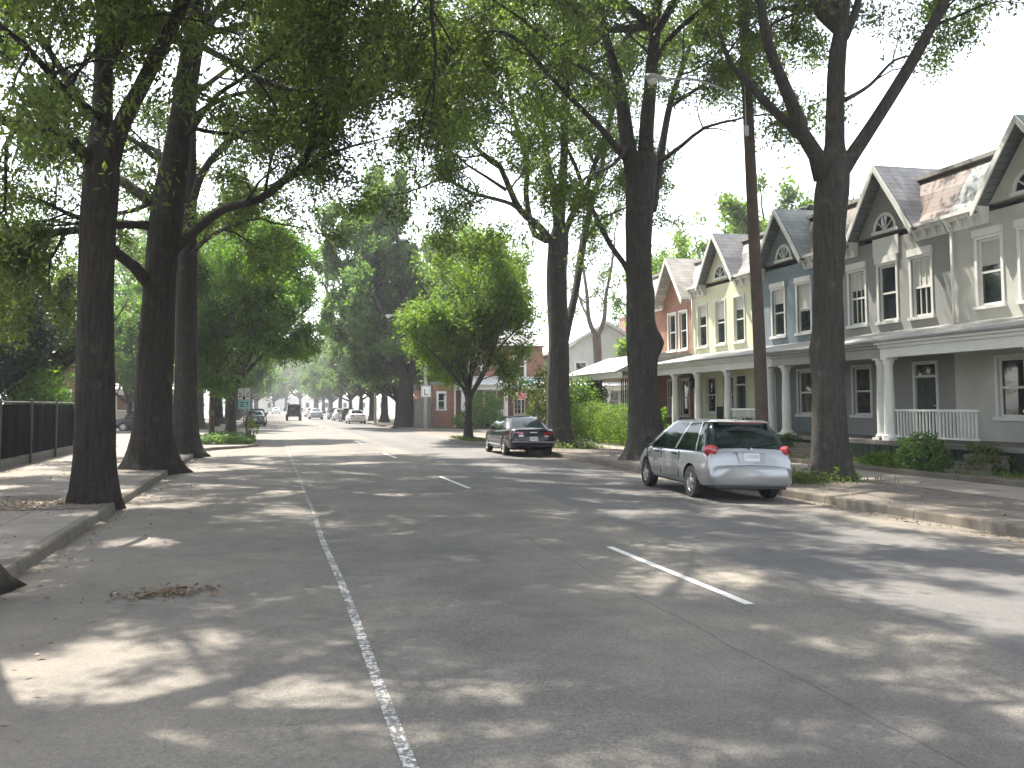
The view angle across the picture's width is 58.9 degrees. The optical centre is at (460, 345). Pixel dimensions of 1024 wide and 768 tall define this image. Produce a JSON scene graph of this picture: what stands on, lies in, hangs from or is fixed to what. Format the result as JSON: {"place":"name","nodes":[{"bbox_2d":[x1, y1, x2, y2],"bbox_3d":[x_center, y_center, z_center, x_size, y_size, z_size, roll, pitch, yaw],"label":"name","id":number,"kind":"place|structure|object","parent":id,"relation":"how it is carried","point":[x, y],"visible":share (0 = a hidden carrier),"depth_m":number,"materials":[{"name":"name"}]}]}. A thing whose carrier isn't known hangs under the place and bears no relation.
{"place":"outdoors","nodes":[
{"label":"outdoors","id":0,"kind":"place"},
{"bbox_2d":[0,438,255,558],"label":"pavement","id":1,"kind":"structure","parent":0,"point":[30,528],"depth_m":18.25,"materials":[{"name":"concrete"}]},
{"bbox_2d":[0,398,74,468],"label":"screened fence","id":2,"kind":"object","parent":1,"relation":"on","point":[31,433],"visible":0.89,"depth_m":27.97,"materials":[{"name":"fabric"}]},
{"bbox_2d":[0,495,105,510],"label":"tree pit","id":3,"kind":"object","parent":1,"relation":"on","point":[56,497],"visible":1,"depth_m":15.58,"materials":[{"name":"soil"}]},
{"bbox_2d":[209,243,222,432],"bbox_3d":[-12.962,-0.293,48.087,0.710,10.500,0.400,1,-4,-12],"label":"utility pole","id":4,"kind":"object","parent":1,"relation":"on","point":[214,410],"visible":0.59,"depth_m":47.68,"materials":[{"name":"brown wood"}]},
{"bbox_2d":[202,440,245,444],"bbox_3d":[-11.427,4.593,43.372,2.750,0.001,7.600,1,-4,-12],"label":"planting bed","id":5,"kind":"object","parent":1,"relation":"on","point":[220,443],"visible":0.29,"depth_m":39.81,"materials":[{"name":"soil"}]},
{"bbox_2d":[200,430,256,443],"bbox_3d":[-11.239,4.345,42.955,3.098,0.687,6.865,1,-4,-12],"label":"ground cover","id":6,"kind":"object","parent":5,"relation":"on","point":[233,437],"visible":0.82,"depth_m":40.73,"materials":[{"name":"green plant"}]},
{"bbox_2d":[116,411,244,431],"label":"pavement","id":7,"kind":"structure","parent":0,"point":[221,426],"depth_m":88.11,"materials":[{"name":"concrete"}]},
{"bbox_2d":[115,204,149,309],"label":"garden tree","id":8,"kind":"object","parent":7,"relation":"on","point":[119,271],"visible":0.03,"depth_m":92.11,"materials":[{"name":"green plant"}]},
{"bbox_2d":[114,221,258,428],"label":"street tree","id":9,"kind":"object","parent":7,"relation":"on","point":[201,418],"visible":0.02,"depth_m":66.04,"materials":[{"name":"green plant"}]},
{"bbox_2d":[208,287,272,425],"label":"street tree","id":10,"kind":"object","parent":7,"relation":"on","point":[216,399],"visible":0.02,"depth_m":76.92,"materials":[{"name":"green plant"}]},
{"bbox_2d":[222,352,289,421],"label":"street tree","id":11,"kind":"object","parent":7,"relation":"on","point":[260,375],"visible":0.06,"depth_m":98.02,"materials":[{"name":"green plant"}]},
{"bbox_2d":[204,398,395,410],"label":"end building","id":12,"kind":"structure","parent":7,"relation":"on","point":[265,405],"depth_m":315.25,"materials":[{"name":"white paint"}]},
{"bbox_2d":[116,431,486,437],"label":"cross street","id":13,"kind":"structure","parent":0,"point":[127,435],"depth_m":57.88,"materials":[{"name":"grey asphalt"}]},
{"bbox_2d":[116,413,132,430],"bbox_3d":[-22.008,5.200,63.225,4.350,1.560,2.000,1,-4,-12],"label":"parked car","id":14,"kind":"object","parent":13,"relation":"on","point":[124,424],"visible":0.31,"depth_m":62.12,"materials":[{"name":"black paint"}]},
{"bbox_2d":[710,160,860,234],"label":"garden tree","id":15,"kind":"object","parent":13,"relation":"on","point":[735,208],"visible":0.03,"depth_m":67.49,"materials":[{"name":"green plant"}]},
{"bbox_2d":[304,411,488,429],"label":"pavement","id":16,"kind":"structure","parent":0,"point":[391,415],"depth_m":99.48,"materials":[{"name":"concrete"}]},
{"bbox_2d":[300,337,346,408],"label":"street tree","id":17,"kind":"object","parent":16,"relation":"on","point":[318,371],"visible":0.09,"depth_m":152.64,"materials":[{"name":"green plant"}]},
{"bbox_2d":[301,354,345,407],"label":"street tree","id":18,"kind":"object","parent":16,"relation":"on","point":[313,388],"visible":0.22,"depth_m":175.01,"materials":[{"name":"green plant"}]},
{"bbox_2d":[316,334,364,407],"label":"street tree","id":19,"kind":"object","parent":16,"relation":"on","point":[350,396],"visible":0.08,"depth_m":133.92,"materials":[{"name":"green plant"}]},
{"bbox_2d":[319,317,373,420],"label":"street tree","id":20,"kind":"object","parent":16,"relation":"on","point":[340,358],"visible":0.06,"depth_m":105.60,"materials":[{"name":"green plant"}]},
{"bbox_2d":[327,348,366,410],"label":"street tree","id":21,"kind":"object","parent":16,"relation":"on","point":[359,393],"visible":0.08,"depth_m":118.22,"materials":[{"name":"green plant"}]},
{"bbox_2d":[336,314,390,422],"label":"street tree","id":22,"kind":"object","parent":16,"relation":"on","point":[384,416],"visible":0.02,"depth_m":93.90,"materials":[{"name":"plant"}]},
{"bbox_2d":[362,363,423,423],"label":"street tree","id":23,"kind":"object","parent":16,"relation":"on","point":[391,390],"visible":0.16,"depth_m":84.20,"materials":[{"name":"green plant"}]},
{"bbox_2d":[385,314,430,428],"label":"street lamp","id":24,"kind":"object","parent":16,"relation":"on","point":[425,391],"visible":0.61,"depth_m":67.11,"materials":[{"name":"metal"}]},
{"bbox_2d":[307,159,533,427],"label":"corner tree","id":25,"kind":"object","parent":16,"relation":"on","point":[377,284],"visible":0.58,"depth_m":70.95,"materials":[{"name":"green plant"}]},
{"bbox_2d":[414,398,432,427],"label":"board fence","id":26,"kind":"object","parent":16,"relation":"on","point":[418,412],"visible":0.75,"depth_m":69.89,"materials":[{"name":"grey wood"}]},
{"bbox_2d":[377,420,490,428],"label":"yard","id":27,"kind":"structure","parent":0,"point":[392,421],"depth_m":71.30,"materials":[{"name":"green plant"}]},
{"bbox_2d":[414,382,455,427],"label":"garage","id":28,"kind":"structure","parent":27,"relation":"on","point":[444,408],"depth_m":70.72,"materials":[{"name":"red brick"}]},
{"bbox_2d":[436,391,446,410],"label":"window","id":29,"kind":"structure","parent":28,"relation":"in","point":[440,398],"depth_m":70.69,"materials":[{"name":"white paint"}]},
{"bbox_2d":[448,410,484,428],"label":"shrub","id":30,"kind":"object","parent":27,"relation":"on","point":[458,418],"visible":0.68,"depth_m":66.63,"materials":[{"name":"green plant"}]},
{"bbox_2d":[462,389,503,428],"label":"shrub","id":31,"kind":"object","parent":27,"relation":"on","point":[490,410],"visible":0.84,"depth_m":66.99,"materials":[{"name":"green plant"}]},
{"bbox_2d":[431,331,547,427],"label":"side house","id":32,"kind":"structure","parent":27,"relation":"on","point":[509,408],"depth_m":72.70,"materials":[{"name":"red brick"}]},
{"bbox_2d":[543,316,626,418],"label":"side house","id":33,"kind":"structure","parent":27,"relation":"on","point":[580,351],"depth_m":75.67,"materials":[{"name":"white paint"}]},
{"bbox_2d":[591,243,694,326],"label":"garden tree","id":34,"kind":"object","parent":27,"relation":"on","point":[616,303],"depth_m":84.31,"materials":[{"name":"green plant"}]},
{"bbox_2d":[623,208,763,287],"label":"garden tree","id":35,"kind":"object","parent":27,"relation":"on","point":[724,230],"visible":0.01,"depth_m":72.42,"materials":[{"name":"green plant"}]},
{"bbox_2d":[0,411,1023,767],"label":"road","id":36,"kind":"structure","parent":0,"point":[512,609],"depth_m":7.32,"materials":[{"name":"grey asphalt"}]},
{"bbox_2d":[20,0,425,457],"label":"oak tree","id":37,"kind":"object","parent":36,"relation":"on","point":[185,425],"visible":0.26,"depth_m":32.27,"materials":[{"name":"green plant"}]},
{"bbox_2d":[0,0,452,512],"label":"oak tree","id":38,"kind":"object","parent":36,"relation":"on","point":[119,29],"visible":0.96,"depth_m":15.70,"materials":[{"name":"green plant"}]},
{"bbox_2d":[129,175,347,431],"bbox_3d":[-12.225,-2.204,48.001,10.714,14.361,9.733,-1,-4,11],"label":"shade tree","id":39,"kind":"object","parent":36,"relation":"on","point":[237,312],"visible":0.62,"depth_m":46.01,"materials":[{"name":"green plant"}]},
{"bbox_2d":[238,388,249,425],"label":"lane sign","id":40,"kind":"object","parent":36,"relation":"on","point":[244,399],"visible":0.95,"depth_m":79.63,"materials":[{"name":"metal"}]},
{"bbox_2d":[244,410,266,426],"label":"parked car","id":41,"kind":"object","parent":36,"relation":"on","point":[259,417],"visible":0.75,"depth_m":78.24,"materials":[{"name":"green paint"}]},
{"bbox_2d":[0,0,526,474],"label":"oak tree","id":42,"kind":"object","parent":36,"relation":"on","point":[152,438],"visible":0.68,"depth_m":23.36,"materials":[{"name":"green plant"}]},
{"bbox_2d":[0,0,531,594],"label":"oak tree","id":43,"kind":"object","parent":36,"relation":"on","point":[8,580],"visible":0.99,"depth_m":15.62,"materials":[{"name":"green plant"}]},
{"bbox_2d":[259,368,288,407],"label":"garden tree","id":44,"kind":"object","parent":36,"relation":"on","point":[279,395],"visible":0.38,"depth_m":283.92,"materials":[{"name":"green plant"}]},
{"bbox_2d":[274,360,307,411],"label":"garden tree","id":45,"kind":"object","parent":36,"relation":"on","point":[299,395],"visible":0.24,"depth_m":280.01,"materials":[{"name":"green plant"}]},
{"bbox_2d":[284,404,302,420],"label":"moving car","id":46,"kind":"object","parent":36,"relation":"on","point":[293,410],"visible":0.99,"depth_m":107.92,"materials":[{"name":"black paint"}]},
{"bbox_2d":[344,409,365,423],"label":"parked car","id":47,"kind":"object","parent":36,"relation":"on","point":[355,415],"visible":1,"depth_m":90.99,"materials":[{"name":"white paint"}]},
{"bbox_2d":[313,518,418,767],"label":"lane line","id":48,"kind":"object","parent":36,"relation":"on","point":[403,748],"visible":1,"depth_m":5.96,"materials":[{"name":"paint"}]},
{"bbox_2d":[388,204,547,438],"bbox_3d":[0.546,-1.037,46.298,9.610,11.806,9.304,1,-4,-12],"label":"shade tree","id":49,"kind":"object","parent":36,"relation":"on","point":[451,339],"visible":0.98,"depth_m":44.74,"materials":[{"name":"green plant"}]},
{"bbox_2d":[0,448,1023,742],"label":"fallen leaves","id":50,"kind":"object","parent":36,"relation":"on","point":[176,590],"visible":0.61,"depth_m":12.90,"materials":[{"name":"brown plant"}]},
{"bbox_2d":[485,415,554,455],"bbox_3d":[2.164,3.419,34.716,2.040,1.465,4.785,2,-4,-11],"label":"parked car","id":51,"kind":"object","parent":36,"relation":"on","point":[506,434],"visible":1,"depth_m":32.95,"materials":[{"name":"black paint"}]},
{"bbox_2d":[640,418,791,497],"bbox_3d":[5.253,2.341,19.331,2.000,1.560,4.350,2,-4,-8],"label":"parked car","id":52,"kind":"object","parent":36,"relation":"on","point":[696,457],"visible":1,"depth_m":17.55,"materials":[{"name":"silver metal"}]},
{"bbox_2d":[0,0,1023,403],"label":"sky","id":53,"kind":"structure","parent":0,"point":[965,116],"materials":[{"name":"white"}]},
{"bbox_2d":[451,437,1023,524],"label":"verge","id":54,"kind":"structure","parent":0,"point":[975,504],"depth_m":17.04,"materials":[{"name":"soil"}]},
{"bbox_2d":[294,0,713,447],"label":"oak tree","id":55,"kind":"object","parent":54,"relation":"on","point":[560,313],"visible":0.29,"depth_m":36.93,"materials":[{"name":"green plant"}]},
{"bbox_2d":[73,425,1023,488],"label":"grass","id":56,"kind":"structure","parent":54,"relation":"on","point":[481,439],"depth_m":21.07,"materials":[{"name":"green plant"}]},
{"bbox_2d":[523,360,580,424],"bbox_3d":[4.702,2.684,46.690,3.138,4.507,3.608,1,-4,-12],"label":"shrub","id":57,"kind":"object","parent":54,"relation":"on","point":[541,386],"visible":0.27,"depth_m":46.42,"materials":[{"name":"green plant"}]},
{"bbox_2d":[373,0,863,460],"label":"oak tree","id":58,"kind":"object","parent":54,"relation":"on","point":[641,172],"visible":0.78,"depth_m":28.68,"materials":[{"name":"plant"}]},
{"bbox_2d":[645,1,768,424],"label":"utility pole","id":59,"kind":"object","parent":54,"relation":"on","point":[760,365],"visible":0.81,"depth_m":25.76,"materials":[{"name":"brown wood"}]},
{"bbox_2d":[556,435,876,485],"bbox_3d":[6.493,3.417,28.867,3.704,0.605,19.496,1,-4,-9],"label":"ivy","id":60,"kind":"object","parent":54,"relation":"on","point":[594,444],"visible":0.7,"depth_m":20.56,"materials":[{"name":"green plant"}]},
{"bbox_2d":[640,0,1023,480],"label":"oak tree","id":61,"kind":"object","parent":54,"relation":"on","point":[833,163],"visible":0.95,"depth_m":21.45,"materials":[{"name":"plant"}]},
{"bbox_2d":[578,439,1023,499],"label":"pavement","id":62,"kind":"structure","parent":0,"point":[1011,492],"depth_m":19.80,"materials":[{"name":"concrete"}]},
{"bbox_2d":[570,398,627,445],"bbox_3d":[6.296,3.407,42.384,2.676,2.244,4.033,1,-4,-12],"label":"hedge","id":63,"kind":"object","parent":62,"relation":"on","point":[583,420],"visible":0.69,"depth_m":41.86,"materials":[{"name":"green plant"}]},
{"bbox_2d":[808,459,1023,480],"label":"yard","id":64,"kind":"structure","parent":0,"point":[1017,478],"depth_m":20.71,"materials":[{"name":"green plant"}]},
{"bbox_2d":[569,373,616,439],"bbox_3d":[6.135,3.120,45.631,3.349,3.428,4.027,1,-4,-12],"label":"shrub","id":65,"kind":"object","parent":64,"relation":"on","point":[591,392],"visible":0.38,"depth_m":44.74,"materials":[{"name":"green plant"}]},
{"bbox_2d":[569,233,733,439],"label":"row house","id":66,"kind":"structure","parent":64,"relation":"on","point":[674,279],"depth_m":44.50,"materials":[{"name":"red brick"}]},
{"bbox_2d":[666,312,676,352],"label":"window","id":67,"kind":"structure","parent":66,"relation":"in","point":[672,318],"depth_m":45.17,"materials":[{"name":"white paint"}]},
{"bbox_2d":[677,309,688,351],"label":"window","id":68,"kind":"structure","parent":66,"relation":"in","point":[683,315],"depth_m":43.95,"materials":[{"name":"white paint"}]},
{"bbox_2d":[679,378,690,417],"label":"window","id":69,"kind":"structure","parent":66,"relation":"in","point":[685,383],"depth_m":43.67,"materials":[{"name":"white paint"}]},
{"bbox_2d":[609,219,732,356],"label":"garden tree","id":70,"kind":"object","parent":64,"relation":"on","point":[683,245],"visible":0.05,"depth_m":66.83,"materials":[{"name":"green plant"}]},
{"bbox_2d":[657,204,812,427],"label":"row house","id":71,"kind":"structure","parent":64,"relation":"on","point":[719,290],"depth_m":39.74,"materials":[{"name":"yellow paint"}]},
{"bbox_2d":[696,302,708,348],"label":"window","id":72,"kind":"structure","parent":71,"relation":"in","point":[703,310],"depth_m":41.95,"materials":[{"name":"white paint"}]},
{"bbox_2d":[703,375,716,414],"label":"window","id":73,"kind":"structure","parent":71,"relation":"in","point":[712,379],"depth_m":41.08,"materials":[{"name":"white paint"}]},
{"bbox_2d":[713,298,726,346],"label":"window","id":74,"kind":"structure","parent":71,"relation":"in","point":[721,306],"depth_m":40.32,"materials":[{"name":"white paint"}]},
{"bbox_2d":[731,293,746,343],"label":"window","id":75,"kind":"structure","parent":71,"relation":"in","point":[740,323],"depth_m":38.68,"materials":[{"name":"white paint"}]},
{"bbox_2d":[693,200,854,433],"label":"row house","id":76,"kind":"structure","parent":64,"relation":"on","point":[786,245],"depth_m":34.63,"materials":[{"name":"paint"}]},
{"bbox_2d":[769,281,786,338],"bbox_3d":[12.495,-1.375,35.596,0.200,2.193,1.120,1,-4,-12],"label":"window","id":77,"kind":"structure","parent":76,"relation":"in","point":[779,296],"depth_m":35.68,"materials":[{"name":"white paint"}]},
{"bbox_2d":[774,244,793,263],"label":"fan window","id":78,"kind":"structure","parent":76,"relation":"in","point":[784,253],"depth_m":35.22,"materials":[{"name":"white paint"}]},
{"bbox_2d":[794,275,811,335],"bbox_3d":[12.855,-1.489,33.887,0.200,2.193,1.120,1,-4,-12],"label":"window","id":79,"kind":"structure","parent":76,"relation":"in","point":[805,291],"depth_m":33.98,"materials":[{"name":"white paint"}]},
{"bbox_2d":[795,368,811,416],"bbox_3d":[12.845,1.758,33.719,0.200,1.790,1.180,1,-4,-12],"label":"window","id":80,"kind":"structure","parent":76,"relation":"in","point":[804,374],"depth_m":33.88,"materials":[{"name":"white paint"}]},
{"bbox_2d":[766,158,975,459],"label":"row house","id":81,"kind":"structure","parent":64,"relation":"on","point":[897,278],"depth_m":28.68,"materials":[{"name":"grey paint"}]},
{"bbox_2d":[845,261,868,328],"bbox_3d":[13.503,-1.705,30.812,0.200,2.213,1.120,1,-4,-12],"label":"window","id":82,"kind":"structure","parent":81,"relation":"in","point":[859,313],"depth_m":30.88,"materials":[{"name":"white paint"}]},
{"bbox_2d":[849,364,873,417],"bbox_3d":[13.523,1.543,30.497,0.200,1.790,1.180,1,-4,-12],"label":"window","id":83,"kind":"structure","parent":81,"relation":"in","point":[863,375],"depth_m":30.57,"materials":[{"name":"white paint"}]},
{"bbox_2d":[871,212,898,235],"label":"fan window","id":84,"kind":"structure","parent":81,"relation":"in","point":[886,222],"depth_m":29.41,"materials":[{"name":"white paint"}]},
{"bbox_2d":[874,253,899,324],"bbox_3d":[13.821,-1.806,29.298,0.200,2.213,1.120,1,-4,-12],"label":"window","id":85,"kind":"structure","parent":81,"relation":"in","point":[888,274],"depth_m":29.37,"materials":[{"name":"white paint"}]},
{"bbox_2d":[906,245,935,320],"bbox_3d":[14.140,-1.907,27.785,0.200,2.213,1.120,1,-4,-12],"label":"window","id":86,"kind":"structure","parent":81,"relation":"in","point":[923,292],"depth_m":27.84,"materials":[{"name":"white paint"}]},
{"bbox_2d":[917,377,935,435],"bbox_3d":[14.175,1.884,27.487,0.100,1.819,0.890,1,-4,-12],"label":"door","id":87,"kind":"structure","parent":81,"relation":"in","point":[926,387],"depth_m":27.56,"materials":[{"name":"green paint"}]},
{"bbox_2d":[854,450,900,466],"bbox_3d":[11.462,3.097,24.366,1.171,0.607,1.593,1,-4,-12],"label":"shrub","id":88,"kind":"object","parent":64,"relation":"on","point":[872,456],"visible":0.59,"depth_m":24.18,"materials":[{"name":"green plant"}]},
{"bbox_2d":[888,429,952,471],"bbox_3d":[11.547,2.673,22.578,1.290,1.198,1.501,2,-4,-26],"label":"shrub","id":89,"kind":"object","parent":64,"relation":"on","point":[935,458],"visible":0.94,"depth_m":22.44,"materials":[{"name":"green plant"}]},
{"bbox_2d":[871,114,1023,475],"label":"row house","id":90,"kind":"structure","parent":64,"relation":"on","point":[983,220],"depth_m":24.77,"materials":[{"name":"beige paint"}]},
{"bbox_2d":[971,224,1006,309],"bbox_3d":[14.695,-2.159,25.153,0.200,2.263,1.120,1,-4,-12],"label":"window","id":91,"kind":"structure","parent":90,"relation":"in","point":[991,257],"depth_m":25.20,"materials":[{"name":"white paint"}]},
{"bbox_2d":[993,353,1023,420],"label":"window","id":92,"kind":"structure","parent":90,"relation":"in","point":[1011,370],"depth_m":24.47,"materials":[{"name":"white paint"}]},
{"bbox_2d":[1009,169,1023,196],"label":"fan window","id":93,"kind":"structure","parent":90,"relation":"in","point":[1018,185],"depth_m":24.15,"materials":[{"name":"white paint"}]},
{"bbox_2d":[1013,218,1023,304],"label":"window","id":94,"kind":"structure","parent":90,"relation":"in","point":[1018,224],"depth_m":24.10,"materials":[{"name":"white paint"}]},
{"bbox_2d":[949,441,1018,475],"bbox_3d":[12.280,2.720,21.523,1.206,0.927,1.672,1,-4,-12],"label":"shrub","id":95,"kind":"object","parent":64,"relation":"on","point":[987,450],"visible":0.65,"depth_m":21.09,"materials":[{"name":"green plant"}]},
{"label":"lawn","id":96,"kind":"structure","parent":0,"visible":0},
{"bbox_2d":[0,266,74,403],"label":"evergreen tree","id":97,"kind":"object","parent":96,"relation":"on","point":[13,367],"visible":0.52,"depth_m":34.75,"materials":[{"name":"green plant"}]},
{"bbox_2d":[2,360,74,404],"bbox_3d":[-16.706,2.374,35.913,3.186,3.608,4.086,1,-4,-12],"label":"shrub","id":98,"kind":"object","parent":96,"relation":"on","point":[53,391],"visible":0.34,"depth_m":35.34,"materials":[{"name":"green plant"}]},
{"bbox_2d":[0,219,133,388],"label":"garden tree","id":99,"kind":"object","parent":96,"relation":"on","point":[66,359],"visible":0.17,"depth_m":38.52,"materials":[{"name":"green plant"}]},
{"label":"lawn","id":100,"kind":"structure","parent":0,"visible":0},
{"bbox_2d":[54,268,141,331],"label":"garden tree","id":101,"kind":"object","parent":100,"relation":"on","point":[116,284],"visible":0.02,"depth_m":76.77,"materials":[{"name":"green plant"}]},
{"bbox_2d":[42,364,174,428],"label":"side house","id":102,"kind":"structure","parent":100,"relation":"on","point":[121,407],"depth_m":69.34,"materials":[{"name":"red brick"}]},
{"bbox_2d":[64,281,174,430],"bbox_3d":[-23.082,0.662,63.420,8.771,10.667,7.702,1,-4,-12],"label":"garden tree","id":103,"kind":"object","parent":100,"relation":"on","point":[125,355],"visible":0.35,"depth_m":62.35,"materials":[{"name":"green plant"}]},
{"label":"pavement","id":104,"kind":"structure","parent":0,"visible":0},
{"bbox_2d":[567,198,625,382],"bbox_3d":[7.824,-1.922,53.641,4.435,14.092,7.014,2,-4,-29],"label":"yard tree","id":105,"kind":"object","parent":104,"relation":"on","point":[597,347],"visible":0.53,"depth_m":52.79,"materials":[{"name":"green plant"}]},
{"label":"ground","id":106,"kind":"structure","parent":0,"visible":0},
{"bbox_2d":[3,438,258,577],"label":"kerb","id":107,"kind":"structure","parent":106,"relation":"on","point":[26,559],"depth_m":12.80,"materials":[{"name":"concrete"}]},
{"bbox_2d":[448,438,1023,537],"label":"kerb","id":108,"kind":"structure","parent":106,"relation":"on","point":[997,526],"depth_m":15.63,"materials":[{"name":"concrete"}]},
{"bbox_2d":[578,437,1023,487],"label":"yard edging","id":109,"kind":"object","parent":106,"relation":"on","point":[998,481],"depth_m":21.32,"materials":[{"name":"concrete"}]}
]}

